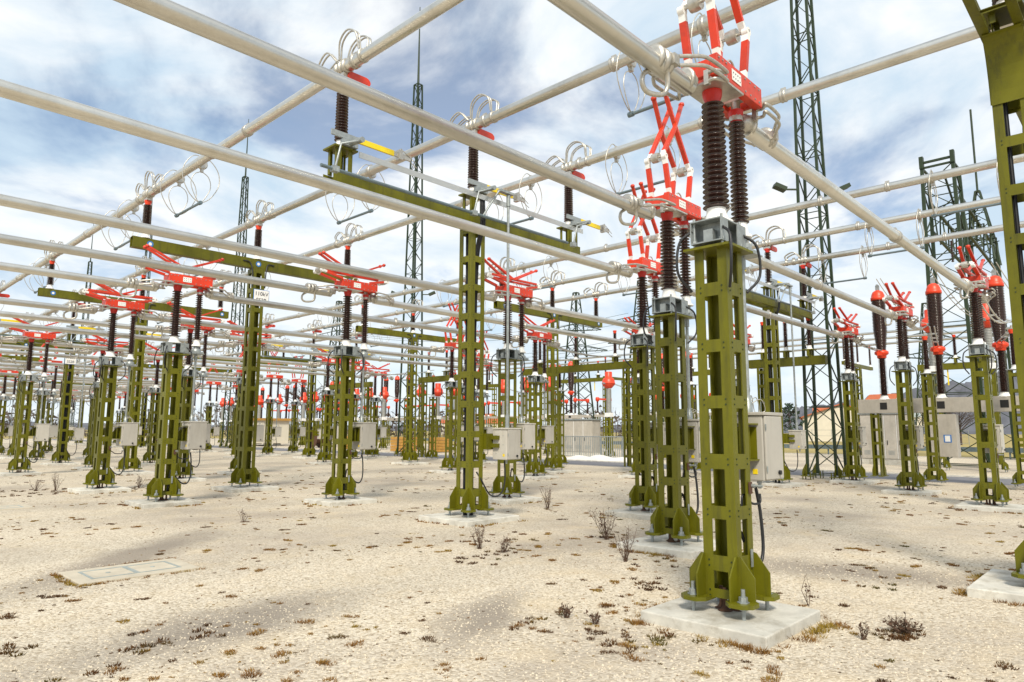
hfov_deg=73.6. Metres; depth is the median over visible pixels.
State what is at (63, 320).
busbar tube
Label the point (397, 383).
circuit breaker
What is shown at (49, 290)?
busbar support
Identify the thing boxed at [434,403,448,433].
line disconnector
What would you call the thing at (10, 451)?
busbar support
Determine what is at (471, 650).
gravel stones
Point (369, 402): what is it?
current transformer
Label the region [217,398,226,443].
current transformer
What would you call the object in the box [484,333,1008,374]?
busbar tube
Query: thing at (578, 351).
power pylon
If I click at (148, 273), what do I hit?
lightning mast
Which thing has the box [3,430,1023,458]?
field
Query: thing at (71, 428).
pantograph disconnector
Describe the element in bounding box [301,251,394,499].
pantograph disconnector
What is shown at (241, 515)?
dry weed
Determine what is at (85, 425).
hills
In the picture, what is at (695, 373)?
portal frame
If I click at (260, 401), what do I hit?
current transformer
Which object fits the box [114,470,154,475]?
concrete pad
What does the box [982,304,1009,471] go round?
current transformer
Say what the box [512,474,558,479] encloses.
concrete pad
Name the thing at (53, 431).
pantograph disconnector
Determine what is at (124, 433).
pantograph disconnector
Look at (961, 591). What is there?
straw grass
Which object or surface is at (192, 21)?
busbar tube
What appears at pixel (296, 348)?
trapeze contact
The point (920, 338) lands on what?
power pylon
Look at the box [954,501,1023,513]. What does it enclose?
concrete pad
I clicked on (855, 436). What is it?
pantograph disconnector
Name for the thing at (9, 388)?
busbar tube
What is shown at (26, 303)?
busbar tube
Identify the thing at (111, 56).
sky
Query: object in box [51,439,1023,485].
road
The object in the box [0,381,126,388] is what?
busbar tube
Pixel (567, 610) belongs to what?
dry weed
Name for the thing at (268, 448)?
pantograph disconnector
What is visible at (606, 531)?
dry weed
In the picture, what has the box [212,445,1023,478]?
kerb
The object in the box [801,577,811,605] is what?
dry weed
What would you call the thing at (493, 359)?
power line
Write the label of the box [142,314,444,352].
busbar tube
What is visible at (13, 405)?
pantograph disconnector
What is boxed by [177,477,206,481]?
concrete pad
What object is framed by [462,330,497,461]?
pantograph disconnector
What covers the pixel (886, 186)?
busbar tube
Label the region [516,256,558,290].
trapeze contact
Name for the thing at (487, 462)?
concrete pad
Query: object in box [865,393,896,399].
house
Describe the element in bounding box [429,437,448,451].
wooden crate
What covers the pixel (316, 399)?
current transformer
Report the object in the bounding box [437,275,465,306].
trapeze contact
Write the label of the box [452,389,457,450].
current transformer
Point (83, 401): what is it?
busbar support
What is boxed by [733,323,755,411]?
pantograph disconnector
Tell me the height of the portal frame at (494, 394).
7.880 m
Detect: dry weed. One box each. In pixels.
[29,478,44,490]
[51,473,64,490]
[135,476,144,488]
[236,508,247,521]
[468,524,484,548]
[498,536,510,552]
[539,487,552,507]
[558,602,573,617]
[584,609,600,623]
[589,507,618,539]
[611,525,639,561]
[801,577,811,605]
[856,621,869,639]
[883,611,924,633]
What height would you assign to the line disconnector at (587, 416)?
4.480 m
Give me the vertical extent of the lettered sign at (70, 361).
0.470 m
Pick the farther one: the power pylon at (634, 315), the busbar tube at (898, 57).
the power pylon at (634, 315)
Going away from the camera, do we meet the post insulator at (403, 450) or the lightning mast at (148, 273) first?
the post insulator at (403, 450)
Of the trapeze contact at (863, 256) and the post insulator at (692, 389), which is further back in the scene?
the post insulator at (692, 389)
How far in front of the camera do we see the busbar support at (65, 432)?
34.77 m
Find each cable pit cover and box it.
[0,504,34,509]
[58,558,199,584]
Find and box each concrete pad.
[0,456,31,458]
[0,471,41,476]
[30,459,51,461]
[40,462,80,465]
[67,486,130,494]
[72,466,113,469]
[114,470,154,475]
[124,497,200,508]
[141,462,165,465]
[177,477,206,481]
[210,484,278,492]
[217,471,261,474]
[256,454,280,455]
[281,452,301,453]
[293,456,316,458]
[303,495,376,506]
[307,461,331,464]
[359,456,386,458]
[391,461,428,464]
[418,510,518,526]
[429,469,462,473]
[476,494,541,504]
[483,461,495,463]
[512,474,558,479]
[545,469,575,473]
[605,506,655,519]
[617,534,715,558]
[618,474,657,478]
[641,597,820,648]
[752,481,807,487]
[829,478,879,484]
[881,488,941,495]
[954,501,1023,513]
[966,568,1023,604]
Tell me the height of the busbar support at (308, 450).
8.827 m
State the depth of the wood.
186.22 m
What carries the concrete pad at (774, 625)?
on the ground at (355, 528)
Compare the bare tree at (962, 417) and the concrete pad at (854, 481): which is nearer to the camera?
the concrete pad at (854, 481)
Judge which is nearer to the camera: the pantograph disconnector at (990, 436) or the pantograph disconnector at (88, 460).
the pantograph disconnector at (990, 436)
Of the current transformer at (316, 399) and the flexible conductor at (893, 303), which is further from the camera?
the current transformer at (316, 399)
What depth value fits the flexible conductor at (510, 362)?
32.42 m
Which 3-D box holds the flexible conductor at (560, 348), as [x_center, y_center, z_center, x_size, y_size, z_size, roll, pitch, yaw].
[3.756,0.433,29.806,0.200,0.530,6.548,-7,-10,43]
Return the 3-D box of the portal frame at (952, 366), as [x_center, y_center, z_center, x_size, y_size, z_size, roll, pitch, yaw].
[23.580,3.027,36.148,3.600,6.780,0.400,-7,-10,43]
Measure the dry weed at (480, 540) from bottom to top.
0.375 m
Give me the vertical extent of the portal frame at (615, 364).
6.340 m
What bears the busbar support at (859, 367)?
on the ground at (355, 528)
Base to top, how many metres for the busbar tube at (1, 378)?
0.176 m
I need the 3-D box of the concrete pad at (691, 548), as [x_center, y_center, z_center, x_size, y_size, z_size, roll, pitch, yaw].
[2.535,3.265,10.608,1.300,0.300,1.300,-7,-10,43]
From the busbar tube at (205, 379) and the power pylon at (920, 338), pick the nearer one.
the busbar tube at (205, 379)
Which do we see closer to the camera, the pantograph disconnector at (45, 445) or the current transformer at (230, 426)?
the pantograph disconnector at (45, 445)
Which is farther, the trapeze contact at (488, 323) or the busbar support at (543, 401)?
the busbar support at (543, 401)
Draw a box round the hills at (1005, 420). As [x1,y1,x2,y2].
[604,371,1021,434]
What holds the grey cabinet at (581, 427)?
on the ground at (355, 528)
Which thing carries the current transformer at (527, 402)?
on the ground at (355, 528)
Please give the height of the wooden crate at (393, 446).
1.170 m
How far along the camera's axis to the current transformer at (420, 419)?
60.47 m
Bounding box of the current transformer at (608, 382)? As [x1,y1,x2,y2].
[602,372,614,456]
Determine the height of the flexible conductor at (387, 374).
0.530 m
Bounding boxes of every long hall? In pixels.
[441,418,512,434]
[800,404,857,440]
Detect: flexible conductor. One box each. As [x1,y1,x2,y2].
[349,368,433,374]
[476,356,560,363]
[551,344,632,356]
[854,340,881,350]
[876,278,925,323]
[909,323,926,329]
[929,326,938,346]
[930,271,971,315]
[981,298,1011,323]
[991,262,1008,288]
[996,328,1009,342]
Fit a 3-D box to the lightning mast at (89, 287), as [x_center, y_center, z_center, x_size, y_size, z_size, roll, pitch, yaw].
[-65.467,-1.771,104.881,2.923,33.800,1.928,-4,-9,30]
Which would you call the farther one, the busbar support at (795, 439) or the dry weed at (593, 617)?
the busbar support at (795, 439)
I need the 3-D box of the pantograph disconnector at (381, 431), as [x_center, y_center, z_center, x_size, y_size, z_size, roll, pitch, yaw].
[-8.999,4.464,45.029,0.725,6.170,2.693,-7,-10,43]
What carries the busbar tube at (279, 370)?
attached to the pantograph disconnector at (147, 456)
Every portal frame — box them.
[327,360,372,453]
[418,350,474,456]
[448,371,497,429]
[523,330,634,466]
[545,361,606,447]
[655,353,735,410]
[748,318,827,411]
[917,335,1000,464]
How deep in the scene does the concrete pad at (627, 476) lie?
26.49 m
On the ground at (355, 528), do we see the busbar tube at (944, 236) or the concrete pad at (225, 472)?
the concrete pad at (225, 472)
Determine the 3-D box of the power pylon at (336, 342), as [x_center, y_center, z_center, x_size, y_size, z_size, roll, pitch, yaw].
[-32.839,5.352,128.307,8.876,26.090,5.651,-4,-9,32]
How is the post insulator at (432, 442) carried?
on the ground at (355, 528)
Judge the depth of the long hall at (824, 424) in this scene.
132.18 m
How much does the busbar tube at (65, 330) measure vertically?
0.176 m
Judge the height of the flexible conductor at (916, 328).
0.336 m
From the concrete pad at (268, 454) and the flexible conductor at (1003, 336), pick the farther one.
the concrete pad at (268, 454)
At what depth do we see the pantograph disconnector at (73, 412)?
82.92 m
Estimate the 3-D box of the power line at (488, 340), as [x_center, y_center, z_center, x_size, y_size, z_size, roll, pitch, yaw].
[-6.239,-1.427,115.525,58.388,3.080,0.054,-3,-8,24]
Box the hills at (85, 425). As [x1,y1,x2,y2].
[4,422,439,430]
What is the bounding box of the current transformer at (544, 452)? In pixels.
[542,377,550,455]
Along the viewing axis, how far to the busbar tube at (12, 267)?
15.42 m
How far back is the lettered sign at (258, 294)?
21.28 m
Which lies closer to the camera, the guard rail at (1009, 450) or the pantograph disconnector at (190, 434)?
the pantograph disconnector at (190, 434)
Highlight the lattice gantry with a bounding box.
[918,109,1019,465]
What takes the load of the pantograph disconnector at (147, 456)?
on the concrete pad at (146, 464)
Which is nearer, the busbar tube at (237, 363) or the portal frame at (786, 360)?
the portal frame at (786, 360)
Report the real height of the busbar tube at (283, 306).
0.254 m
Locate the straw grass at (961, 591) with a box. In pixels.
[0,463,1023,681]
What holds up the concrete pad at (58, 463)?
on the ground at (355, 528)
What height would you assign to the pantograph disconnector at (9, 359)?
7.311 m
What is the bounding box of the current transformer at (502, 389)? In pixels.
[501,379,504,429]
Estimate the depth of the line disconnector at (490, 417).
64.13 m
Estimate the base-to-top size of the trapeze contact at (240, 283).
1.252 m
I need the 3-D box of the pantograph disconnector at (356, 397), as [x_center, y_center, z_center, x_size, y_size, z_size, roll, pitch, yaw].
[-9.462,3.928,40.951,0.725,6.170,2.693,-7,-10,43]
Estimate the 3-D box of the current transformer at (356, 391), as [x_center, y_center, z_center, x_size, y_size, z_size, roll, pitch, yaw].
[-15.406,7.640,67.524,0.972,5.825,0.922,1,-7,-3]
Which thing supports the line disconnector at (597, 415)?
on the ground at (355, 528)
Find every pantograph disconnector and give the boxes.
[0,318,71,472]
[0,353,15,362]
[0,366,29,454]
[1,377,40,448]
[17,331,68,459]
[32,382,56,441]
[33,366,75,452]
[55,389,81,438]
[63,283,163,488]
[68,399,79,441]
[70,335,128,466]
[73,338,121,456]
[112,392,124,443]
[116,376,150,447]
[119,244,233,501]
[119,378,135,421]
[136,342,185,462]
[141,379,156,444]
[151,301,229,477]
[193,383,204,412]
[195,364,227,450]
[215,320,278,470]
[221,344,262,456]
[221,365,237,449]
[260,351,289,453]
[280,356,309,452]
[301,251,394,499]
[306,348,350,461]
[339,360,374,458]
[358,361,393,455]
[428,303,476,470]
[447,321,488,460]
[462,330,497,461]
[477,257,544,498]
[511,315,559,475]
[606,182,678,512]
[618,96,711,545]
[619,317,653,474]
[639,0,783,620]
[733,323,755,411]
[831,307,867,480]
[882,282,926,490]
[953,245,1011,506]
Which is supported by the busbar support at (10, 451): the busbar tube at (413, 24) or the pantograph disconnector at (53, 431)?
the busbar tube at (413, 24)
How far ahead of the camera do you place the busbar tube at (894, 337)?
54.49 m
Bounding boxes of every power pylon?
[319,301,351,431]
[546,292,607,418]
[608,282,663,440]
[897,302,960,442]
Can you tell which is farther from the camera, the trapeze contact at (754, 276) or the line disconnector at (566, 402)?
the line disconnector at (566, 402)
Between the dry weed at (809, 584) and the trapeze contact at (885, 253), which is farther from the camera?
the trapeze contact at (885, 253)
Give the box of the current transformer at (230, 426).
[225,397,233,442]
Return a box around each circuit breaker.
[253,386,264,417]
[284,385,305,442]
[328,379,354,429]
[378,375,406,445]
[443,369,487,434]
[532,358,581,419]
[631,349,698,417]
[858,269,1023,476]
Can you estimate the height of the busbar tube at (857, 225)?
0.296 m
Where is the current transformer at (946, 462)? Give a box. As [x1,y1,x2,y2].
[920,310,950,469]
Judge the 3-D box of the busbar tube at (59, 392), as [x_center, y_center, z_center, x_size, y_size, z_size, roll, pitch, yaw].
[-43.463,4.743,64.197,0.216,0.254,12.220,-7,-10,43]
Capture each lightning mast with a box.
[68,224,93,440]
[134,199,152,440]
[218,119,248,447]
[391,29,435,455]
[772,0,850,479]
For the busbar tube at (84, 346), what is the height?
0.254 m
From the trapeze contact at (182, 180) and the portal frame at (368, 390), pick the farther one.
the portal frame at (368, 390)
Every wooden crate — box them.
[390,437,416,450]
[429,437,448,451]
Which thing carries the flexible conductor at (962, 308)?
attached to the current transformer at (989, 342)
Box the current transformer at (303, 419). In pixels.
[298,392,306,445]
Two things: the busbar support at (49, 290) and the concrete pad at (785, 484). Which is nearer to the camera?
the concrete pad at (785, 484)
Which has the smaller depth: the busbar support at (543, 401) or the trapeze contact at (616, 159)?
the trapeze contact at (616, 159)
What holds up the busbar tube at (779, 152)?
attached to the pantograph disconnector at (747, 447)
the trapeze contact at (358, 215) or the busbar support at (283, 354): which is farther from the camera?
the busbar support at (283, 354)
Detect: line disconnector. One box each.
[276,409,289,440]
[305,408,320,433]
[315,408,321,429]
[375,405,389,445]
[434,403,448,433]
[486,401,501,449]
[510,401,519,422]
[556,399,567,414]
[573,398,590,418]
[594,397,611,435]
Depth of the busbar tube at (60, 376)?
46.12 m
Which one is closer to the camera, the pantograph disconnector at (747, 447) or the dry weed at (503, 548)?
the pantograph disconnector at (747, 447)
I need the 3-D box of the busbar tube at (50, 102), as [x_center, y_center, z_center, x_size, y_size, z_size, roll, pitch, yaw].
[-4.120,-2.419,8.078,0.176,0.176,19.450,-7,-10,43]
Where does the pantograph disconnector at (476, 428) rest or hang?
on the concrete pad
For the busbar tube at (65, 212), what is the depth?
12.49 m
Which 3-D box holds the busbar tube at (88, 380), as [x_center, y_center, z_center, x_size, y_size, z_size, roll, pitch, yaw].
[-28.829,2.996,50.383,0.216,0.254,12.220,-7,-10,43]
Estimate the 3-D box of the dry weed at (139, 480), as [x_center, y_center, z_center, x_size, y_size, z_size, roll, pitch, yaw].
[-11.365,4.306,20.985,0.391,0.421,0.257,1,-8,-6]
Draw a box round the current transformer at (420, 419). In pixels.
[417,385,425,450]
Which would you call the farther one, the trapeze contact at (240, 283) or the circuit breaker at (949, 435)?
the trapeze contact at (240, 283)
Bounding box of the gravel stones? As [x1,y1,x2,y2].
[0,547,1023,681]
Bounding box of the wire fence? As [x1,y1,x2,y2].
[438,429,969,445]
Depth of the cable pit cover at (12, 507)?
15.61 m
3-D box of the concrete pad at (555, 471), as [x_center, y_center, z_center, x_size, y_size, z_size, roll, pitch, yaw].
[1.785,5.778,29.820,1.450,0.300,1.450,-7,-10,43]
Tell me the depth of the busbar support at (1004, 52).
8.15 m
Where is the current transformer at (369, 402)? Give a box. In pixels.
[365,388,373,421]
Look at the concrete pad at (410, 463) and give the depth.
36.34 m
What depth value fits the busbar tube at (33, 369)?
40.25 m
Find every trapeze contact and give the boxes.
[23,257,58,293]
[39,309,58,326]
[101,199,143,250]
[160,155,219,217]
[178,245,219,276]
[234,271,270,296]
[289,340,306,357]
[318,303,343,328]
[325,164,384,224]
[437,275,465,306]
[476,308,496,331]
[486,173,541,223]
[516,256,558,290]
[605,125,680,194]
[616,12,711,117]
[618,276,652,295]
[748,264,757,291]
[818,245,867,283]
[865,208,924,257]
[928,157,1000,217]
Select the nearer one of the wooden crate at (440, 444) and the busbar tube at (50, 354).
the busbar tube at (50, 354)
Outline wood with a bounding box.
[0,400,651,437]
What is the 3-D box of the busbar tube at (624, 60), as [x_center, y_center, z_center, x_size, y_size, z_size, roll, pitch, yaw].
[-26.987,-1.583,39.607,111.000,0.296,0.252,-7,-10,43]
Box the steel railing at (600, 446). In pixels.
[561,436,623,457]
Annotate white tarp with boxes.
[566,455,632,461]
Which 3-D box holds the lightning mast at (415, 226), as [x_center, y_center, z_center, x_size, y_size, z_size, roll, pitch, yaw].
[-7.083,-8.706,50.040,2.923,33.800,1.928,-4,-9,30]
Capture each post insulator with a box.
[400,377,409,456]
[426,373,438,458]
[516,368,528,462]
[555,363,567,464]
[686,352,700,470]
[919,332,948,482]
[1006,325,1023,486]
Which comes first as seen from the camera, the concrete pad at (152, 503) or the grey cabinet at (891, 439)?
the concrete pad at (152, 503)
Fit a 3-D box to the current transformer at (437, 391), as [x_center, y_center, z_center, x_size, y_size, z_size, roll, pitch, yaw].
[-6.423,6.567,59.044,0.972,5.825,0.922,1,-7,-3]
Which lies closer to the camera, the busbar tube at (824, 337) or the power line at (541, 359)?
the busbar tube at (824, 337)
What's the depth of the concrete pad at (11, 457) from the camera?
40.66 m
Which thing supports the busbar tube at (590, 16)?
attached to the pantograph disconnector at (747, 447)
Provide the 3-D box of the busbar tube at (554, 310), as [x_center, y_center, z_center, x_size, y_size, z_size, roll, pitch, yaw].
[4.659,-0.414,23.266,0.216,0.254,12.250,-7,-10,43]
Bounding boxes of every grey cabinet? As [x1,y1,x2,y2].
[561,419,602,455]
[857,413,910,465]
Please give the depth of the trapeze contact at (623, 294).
28.13 m
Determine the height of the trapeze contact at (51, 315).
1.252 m
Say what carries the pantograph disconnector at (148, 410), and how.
on the concrete pad
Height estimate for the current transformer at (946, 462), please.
7.825 m
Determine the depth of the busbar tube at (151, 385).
53.96 m
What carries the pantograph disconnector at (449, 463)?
on the concrete pad at (447, 471)
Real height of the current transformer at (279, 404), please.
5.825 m
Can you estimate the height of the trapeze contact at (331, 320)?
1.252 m
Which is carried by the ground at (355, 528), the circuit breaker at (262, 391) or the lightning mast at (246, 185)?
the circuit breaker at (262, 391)
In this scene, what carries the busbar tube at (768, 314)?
attached to the pantograph disconnector at (645, 493)
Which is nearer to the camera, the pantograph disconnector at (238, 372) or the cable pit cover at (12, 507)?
the cable pit cover at (12, 507)
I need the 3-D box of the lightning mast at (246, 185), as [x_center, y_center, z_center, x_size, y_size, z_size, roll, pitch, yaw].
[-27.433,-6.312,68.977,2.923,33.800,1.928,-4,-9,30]
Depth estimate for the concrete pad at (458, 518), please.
13.51 m
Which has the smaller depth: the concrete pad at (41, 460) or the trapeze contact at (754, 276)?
the trapeze contact at (754, 276)
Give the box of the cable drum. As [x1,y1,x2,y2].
[311,430,322,447]
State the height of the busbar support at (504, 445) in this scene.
8.827 m
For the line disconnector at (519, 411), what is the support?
on the ground at (355, 528)
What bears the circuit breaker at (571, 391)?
on the ground at (355, 528)
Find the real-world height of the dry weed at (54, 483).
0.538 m
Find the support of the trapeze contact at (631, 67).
hanging from the busbar tube at (624, 60)
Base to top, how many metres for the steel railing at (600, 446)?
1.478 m
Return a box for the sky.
[0,0,1023,425]
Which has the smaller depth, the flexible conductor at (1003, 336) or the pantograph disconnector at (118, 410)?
the flexible conductor at (1003, 336)
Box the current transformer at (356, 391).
[354,389,359,421]
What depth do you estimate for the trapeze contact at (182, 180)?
17.41 m
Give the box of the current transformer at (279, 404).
[273,394,283,445]
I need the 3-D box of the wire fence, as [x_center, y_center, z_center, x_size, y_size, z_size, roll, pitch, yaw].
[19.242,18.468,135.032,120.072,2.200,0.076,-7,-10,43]
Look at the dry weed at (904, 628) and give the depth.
6.17 m
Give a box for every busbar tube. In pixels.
[0,0,463,291]
[0,0,777,333]
[0,79,632,277]
[0,194,496,301]
[0,233,332,296]
[0,262,157,291]
[0,297,95,313]
[0,311,170,332]
[0,321,235,347]
[0,338,16,342]
[0,344,90,354]
[0,349,147,362]
[0,360,234,376]
[0,363,34,367]
[0,366,87,373]
[0,372,171,383]
[0,377,39,380]
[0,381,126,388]
[0,384,156,391]
[0,387,90,392]
[0,390,118,394]
[0,394,88,397]
[2,23,1013,354]
[6,391,141,396]
[10,396,92,398]
[27,376,204,386]
[32,154,1023,373]
[33,387,154,392]
[54,342,320,366]
[61,367,264,380]
[73,381,229,389]
[91,221,1023,376]
[113,0,654,219]
[117,373,290,384]
[121,354,334,372]
[123,196,1000,364]
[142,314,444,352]
[182,363,369,378]
[208,293,527,343]
[212,333,457,361]
[264,347,464,368]
[372,298,630,345]
[448,320,1011,370]
[484,327,1009,371]
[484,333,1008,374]
[526,303,708,340]
[547,0,696,95]
[658,285,843,338]
[689,235,897,319]
[743,127,973,292]
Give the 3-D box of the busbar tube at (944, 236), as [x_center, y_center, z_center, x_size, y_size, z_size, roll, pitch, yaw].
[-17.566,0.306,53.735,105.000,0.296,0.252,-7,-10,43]
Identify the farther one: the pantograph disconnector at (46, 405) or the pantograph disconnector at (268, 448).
the pantograph disconnector at (46, 405)
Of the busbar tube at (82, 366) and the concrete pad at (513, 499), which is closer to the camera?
the concrete pad at (513, 499)
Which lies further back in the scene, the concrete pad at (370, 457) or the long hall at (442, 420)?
the long hall at (442, 420)
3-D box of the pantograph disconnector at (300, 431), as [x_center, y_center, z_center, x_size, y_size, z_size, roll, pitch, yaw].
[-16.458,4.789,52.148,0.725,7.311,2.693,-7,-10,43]
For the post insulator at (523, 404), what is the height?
5.195 m
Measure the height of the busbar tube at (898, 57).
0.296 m
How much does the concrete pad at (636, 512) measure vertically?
0.300 m
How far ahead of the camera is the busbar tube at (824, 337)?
51.71 m
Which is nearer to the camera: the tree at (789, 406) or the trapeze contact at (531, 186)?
the trapeze contact at (531, 186)
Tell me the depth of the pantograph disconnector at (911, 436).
20.64 m
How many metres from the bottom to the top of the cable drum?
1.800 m
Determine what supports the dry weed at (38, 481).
on the ground at (355, 528)
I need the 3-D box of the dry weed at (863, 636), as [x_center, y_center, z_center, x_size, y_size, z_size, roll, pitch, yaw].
[3.066,2.532,5.986,0.112,0.166,0.145,-7,-10,43]
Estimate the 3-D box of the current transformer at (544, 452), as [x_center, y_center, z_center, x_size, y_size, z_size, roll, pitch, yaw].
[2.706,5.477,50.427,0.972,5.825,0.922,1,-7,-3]
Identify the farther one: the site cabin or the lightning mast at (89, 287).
the lightning mast at (89, 287)
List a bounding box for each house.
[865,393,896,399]
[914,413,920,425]
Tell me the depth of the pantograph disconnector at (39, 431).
27.15 m
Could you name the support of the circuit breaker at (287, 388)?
on the ground at (355, 528)
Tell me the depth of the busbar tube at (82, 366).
37.63 m
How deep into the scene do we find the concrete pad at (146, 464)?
34.17 m
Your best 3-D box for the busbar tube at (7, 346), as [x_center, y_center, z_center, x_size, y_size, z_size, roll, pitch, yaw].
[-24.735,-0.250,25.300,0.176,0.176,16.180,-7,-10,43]
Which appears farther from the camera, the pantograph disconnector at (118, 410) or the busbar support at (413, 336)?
the pantograph disconnector at (118, 410)
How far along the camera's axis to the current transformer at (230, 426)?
86.60 m
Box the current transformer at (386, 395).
[378,387,389,448]
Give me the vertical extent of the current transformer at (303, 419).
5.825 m
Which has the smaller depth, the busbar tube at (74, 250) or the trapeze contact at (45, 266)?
the busbar tube at (74, 250)
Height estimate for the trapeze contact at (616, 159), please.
1.252 m
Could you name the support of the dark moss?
on the ground at (355, 528)
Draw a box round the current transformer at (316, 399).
[312,392,319,446]
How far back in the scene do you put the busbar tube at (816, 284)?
16.01 m
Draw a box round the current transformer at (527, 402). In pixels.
[520,377,528,452]
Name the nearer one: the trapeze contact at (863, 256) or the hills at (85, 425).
the trapeze contact at (863, 256)
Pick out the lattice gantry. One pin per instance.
(962, 224)
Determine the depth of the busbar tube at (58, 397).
75.96 m
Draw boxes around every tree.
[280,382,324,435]
[782,402,803,432]
[946,412,974,444]
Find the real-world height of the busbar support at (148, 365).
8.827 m
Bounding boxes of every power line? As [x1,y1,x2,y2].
[328,313,626,336]
[337,320,637,341]
[372,344,618,360]
[441,346,633,363]
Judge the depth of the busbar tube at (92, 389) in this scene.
59.85 m
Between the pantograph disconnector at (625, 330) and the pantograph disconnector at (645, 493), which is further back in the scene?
the pantograph disconnector at (625, 330)
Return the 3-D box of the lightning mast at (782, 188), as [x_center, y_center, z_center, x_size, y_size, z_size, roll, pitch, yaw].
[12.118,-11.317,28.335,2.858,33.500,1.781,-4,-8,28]
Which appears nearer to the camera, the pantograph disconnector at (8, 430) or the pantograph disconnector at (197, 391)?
the pantograph disconnector at (8, 430)
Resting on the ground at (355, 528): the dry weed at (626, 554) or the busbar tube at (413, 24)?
the dry weed at (626, 554)
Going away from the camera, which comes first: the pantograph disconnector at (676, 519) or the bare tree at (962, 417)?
the pantograph disconnector at (676, 519)
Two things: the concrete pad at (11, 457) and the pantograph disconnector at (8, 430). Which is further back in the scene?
the pantograph disconnector at (8, 430)
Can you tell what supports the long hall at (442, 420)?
on the field
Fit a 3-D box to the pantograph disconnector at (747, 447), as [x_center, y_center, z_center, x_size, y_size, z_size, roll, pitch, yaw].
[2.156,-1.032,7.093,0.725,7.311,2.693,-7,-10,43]
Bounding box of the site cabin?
[252,418,290,442]
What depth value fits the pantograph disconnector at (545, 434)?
26.56 m
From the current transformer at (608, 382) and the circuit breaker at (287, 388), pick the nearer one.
the current transformer at (608, 382)
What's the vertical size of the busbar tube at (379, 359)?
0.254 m
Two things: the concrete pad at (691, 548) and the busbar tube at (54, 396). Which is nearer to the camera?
the concrete pad at (691, 548)
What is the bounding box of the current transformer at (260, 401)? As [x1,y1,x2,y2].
[256,395,264,443]
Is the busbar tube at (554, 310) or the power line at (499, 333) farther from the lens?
the power line at (499, 333)
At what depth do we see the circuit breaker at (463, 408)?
61.36 m
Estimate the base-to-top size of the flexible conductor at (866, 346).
0.410 m
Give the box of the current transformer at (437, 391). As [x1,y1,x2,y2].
[434,383,443,436]
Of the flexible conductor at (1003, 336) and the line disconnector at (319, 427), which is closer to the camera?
the flexible conductor at (1003, 336)
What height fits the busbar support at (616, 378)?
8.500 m
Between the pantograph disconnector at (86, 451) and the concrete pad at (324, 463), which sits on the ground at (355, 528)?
the concrete pad at (324, 463)
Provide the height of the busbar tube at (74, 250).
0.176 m
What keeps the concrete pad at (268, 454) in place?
on the ground at (355, 528)
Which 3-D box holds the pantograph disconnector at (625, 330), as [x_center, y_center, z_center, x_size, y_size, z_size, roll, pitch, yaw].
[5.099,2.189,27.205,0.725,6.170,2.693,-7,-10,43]
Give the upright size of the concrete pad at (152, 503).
0.300 m
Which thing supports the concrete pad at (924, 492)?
on the ground at (355, 528)
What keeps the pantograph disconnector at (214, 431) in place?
on the concrete pad
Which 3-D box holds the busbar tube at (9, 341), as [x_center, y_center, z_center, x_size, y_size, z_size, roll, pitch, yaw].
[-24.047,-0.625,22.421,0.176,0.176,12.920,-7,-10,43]
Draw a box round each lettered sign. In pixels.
[65,358,75,364]
[253,289,268,300]
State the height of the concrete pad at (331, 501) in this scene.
0.300 m
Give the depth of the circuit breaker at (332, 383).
75.40 m
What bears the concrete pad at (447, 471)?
on the ground at (355, 528)
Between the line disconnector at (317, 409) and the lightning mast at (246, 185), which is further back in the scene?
the line disconnector at (317, 409)
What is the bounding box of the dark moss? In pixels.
[0,470,1023,681]
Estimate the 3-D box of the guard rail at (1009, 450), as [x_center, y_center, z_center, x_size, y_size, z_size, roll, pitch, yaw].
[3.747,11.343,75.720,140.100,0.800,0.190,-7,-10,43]
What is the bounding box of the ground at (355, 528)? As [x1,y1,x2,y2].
[0,438,1023,681]
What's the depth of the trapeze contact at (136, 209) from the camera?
20.73 m
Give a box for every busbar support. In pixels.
[0,280,168,462]
[0,312,93,456]
[0,349,17,377]
[1,355,51,361]
[37,240,231,471]
[47,366,118,443]
[107,357,183,446]
[130,171,362,487]
[144,341,232,418]
[193,331,289,448]
[261,313,374,456]
[319,28,611,517]
[354,295,465,462]
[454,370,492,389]
[488,257,607,470]
[520,381,561,446]
[603,357,626,445]
[705,203,823,483]
[841,339,872,454]
[962,0,1023,586]
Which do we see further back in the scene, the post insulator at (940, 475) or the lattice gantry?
the lattice gantry
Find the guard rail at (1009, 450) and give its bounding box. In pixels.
[297,436,1023,458]
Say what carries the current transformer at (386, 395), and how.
on the ground at (355, 528)
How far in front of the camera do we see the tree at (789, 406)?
128.88 m
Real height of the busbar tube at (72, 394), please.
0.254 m
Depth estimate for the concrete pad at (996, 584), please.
7.58 m
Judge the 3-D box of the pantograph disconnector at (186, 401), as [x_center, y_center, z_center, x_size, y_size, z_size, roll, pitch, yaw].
[-11.537,1.753,24.405,0.725,6.170,2.693,-7,-10,43]
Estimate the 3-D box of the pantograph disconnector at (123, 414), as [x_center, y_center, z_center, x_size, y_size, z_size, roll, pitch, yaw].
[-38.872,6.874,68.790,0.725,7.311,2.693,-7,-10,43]
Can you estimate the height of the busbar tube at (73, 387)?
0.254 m

